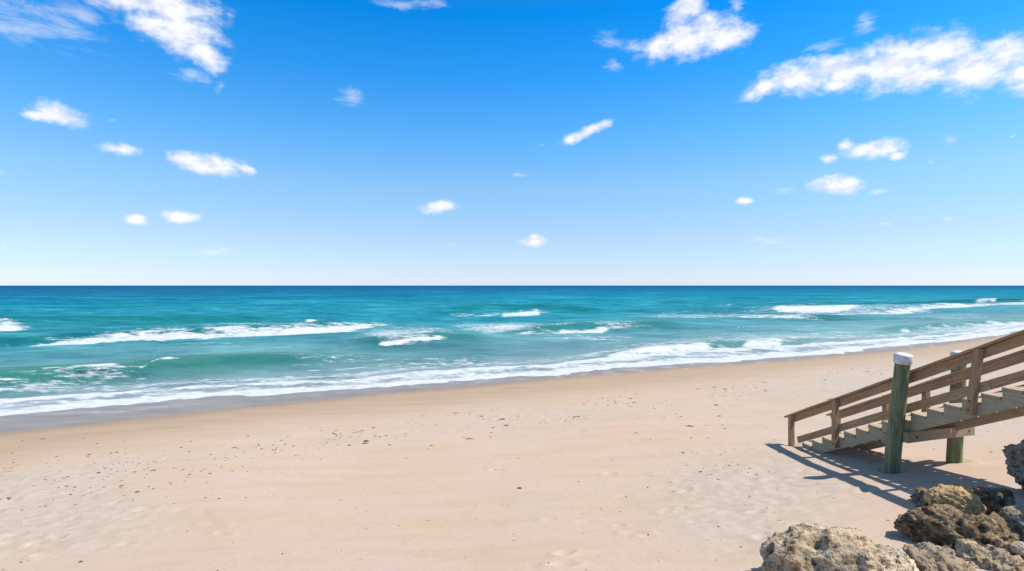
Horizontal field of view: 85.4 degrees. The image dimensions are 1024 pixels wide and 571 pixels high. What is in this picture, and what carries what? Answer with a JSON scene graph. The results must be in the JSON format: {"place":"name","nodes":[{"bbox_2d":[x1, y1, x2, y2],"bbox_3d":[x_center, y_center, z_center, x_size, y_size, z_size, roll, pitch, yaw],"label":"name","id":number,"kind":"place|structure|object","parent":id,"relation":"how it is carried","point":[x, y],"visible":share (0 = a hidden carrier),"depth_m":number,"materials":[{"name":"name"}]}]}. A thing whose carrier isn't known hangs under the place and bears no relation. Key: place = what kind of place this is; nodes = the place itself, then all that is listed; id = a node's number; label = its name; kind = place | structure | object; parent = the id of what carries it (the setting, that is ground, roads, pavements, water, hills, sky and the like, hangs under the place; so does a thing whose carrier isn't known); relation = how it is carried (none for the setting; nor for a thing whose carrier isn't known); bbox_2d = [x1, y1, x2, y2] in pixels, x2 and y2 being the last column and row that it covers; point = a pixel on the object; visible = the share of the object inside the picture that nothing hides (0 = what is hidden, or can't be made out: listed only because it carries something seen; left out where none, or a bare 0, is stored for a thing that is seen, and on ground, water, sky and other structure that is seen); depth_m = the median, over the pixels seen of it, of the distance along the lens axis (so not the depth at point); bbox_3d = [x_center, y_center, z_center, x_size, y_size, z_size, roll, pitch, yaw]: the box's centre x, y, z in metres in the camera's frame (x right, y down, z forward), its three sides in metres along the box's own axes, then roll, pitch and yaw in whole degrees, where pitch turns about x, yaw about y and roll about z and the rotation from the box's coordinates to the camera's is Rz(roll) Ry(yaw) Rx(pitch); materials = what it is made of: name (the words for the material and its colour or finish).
{"place":"outdoors","nodes":[
{"label":"outdoors","id":0,"kind":"place"},
{"bbox_2d":[0,331,1023,570],"bbox_3d":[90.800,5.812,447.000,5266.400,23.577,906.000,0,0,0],"label":"beach","id":1,"kind":"structure","parent":0,"point":[308,519],"depth_m":10.31,"materials":[{"name":"beige sand"}]},
{"bbox_2d":[0,354,998,570],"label":"seaweed debris","id":2,"kind":"object","parent":1,"relation":"on","point":[7,498],"visible":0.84,"depth_m":12.24,"materials":[{"name":"brown plant"}]},
{"bbox_2d":[759,521,918,570],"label":"pitted boulder","id":3,"kind":"object","parent":1,"relation":"on","point":[804,546],"visible":1,"depth_m":4.97,"materials":[{"name":"stone"}]},
{"bbox_2d":[784,330,1023,473],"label":"beach staircase","id":4,"kind":"structure","parent":1,"relation":"on","point":[957,418],"depth_m":9.01,"materials":[{"name":"brown wood"}]},
{"bbox_2d":[910,487,928,505],"bbox_3d":[5.594,2.832,7.395,0.492,0.246,0.483,0,0,10],"label":"dark rock","id":5,"kind":"object","parent":1,"relation":"on","point":[916,497],"visible":0.37,"depth_m":7.37,"materials":[{"name":"stone"}]},
{"bbox_2d":[903,542,976,570],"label":"tan boulder","id":6,"kind":"object","parent":1,"relation":"on","point":[927,556],"visible":0.78,"depth_m":5.14,"materials":[{"name":"beige stone"}]},
{"bbox_2d":[923,484,986,515],"bbox_3d":[5.236,2.601,6.580,0.584,0.448,0.487,0,0,-12],"label":"golden boulder","id":7,"kind":"object","parent":1,"relation":"on","point":[964,500],"visible":0.66,"depth_m":6.47,"materials":[{"name":"stone"}]},
{"bbox_2d":[894,504,1023,549],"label":"craggy boulder","id":8,"kind":"object","parent":1,"relation":"on","point":[941,525],"visible":0.78,"depth_m":5.83,"materials":[{"name":"stone"}]},
{"bbox_2d":[955,539,1023,570],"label":"pale boulder","id":9,"kind":"object","parent":1,"relation":"on","point":[986,557],"visible":0.78,"depth_m":5.23,"materials":[{"name":"stone"}]},
{"bbox_2d":[1008,541,1023,556],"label":"pale rock","id":10,"kind":"object","parent":9,"relation":"on","point":[1016,547],"visible":1,"depth_m":5.18,"materials":[{"name":"stone"}]},
{"bbox_2d":[968,486,1015,515],"bbox_3d":[5.927,2.697,6.839,0.627,0.464,0.526,0,0,-25],"label":"jagged rock","id":11,"kind":"object","parent":1,"relation":"on","point":[995,500],"visible":0.46,"depth_m":6.67,"materials":[{"name":"stone"}]},
{"bbox_2d":[998,505,1023,522],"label":"rounded rock","id":12,"kind":"object","parent":1,"relation":"on","point":[1014,512],"visible":0.58,"depth_m":6.21,"materials":[{"name":"grey stone"}]},
{"bbox_2d":[1002,439,1023,490],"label":"holed boulder","id":13,"kind":"object","parent":1,"relation":"on","point":[1014,455],"visible":1,"depth_m":7.43,"materials":[{"name":"grey stone"}]},
{"bbox_2d":[1015,520,1023,531],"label":"tan rock","id":14,"kind":"object","parent":1,"relation":"on","point":[1021,524],"visible":0.15,"depth_m":5.86,"materials":[{"name":"grey stone"}]},
{"bbox_2d":[0,286,1023,415],"bbox_3d":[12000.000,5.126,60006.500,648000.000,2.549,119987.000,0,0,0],"label":"sea","id":15,"kind":"structure","parent":0,"point":[67,347],"depth_m":60.15,"materials":[{"name":"liquid"}]},
{"bbox_2d":[0,0,1023,285],"label":"sky","id":16,"kind":"structure","parent":0,"point":[143,142],"materials":[{"name":"blue"}]}
]}

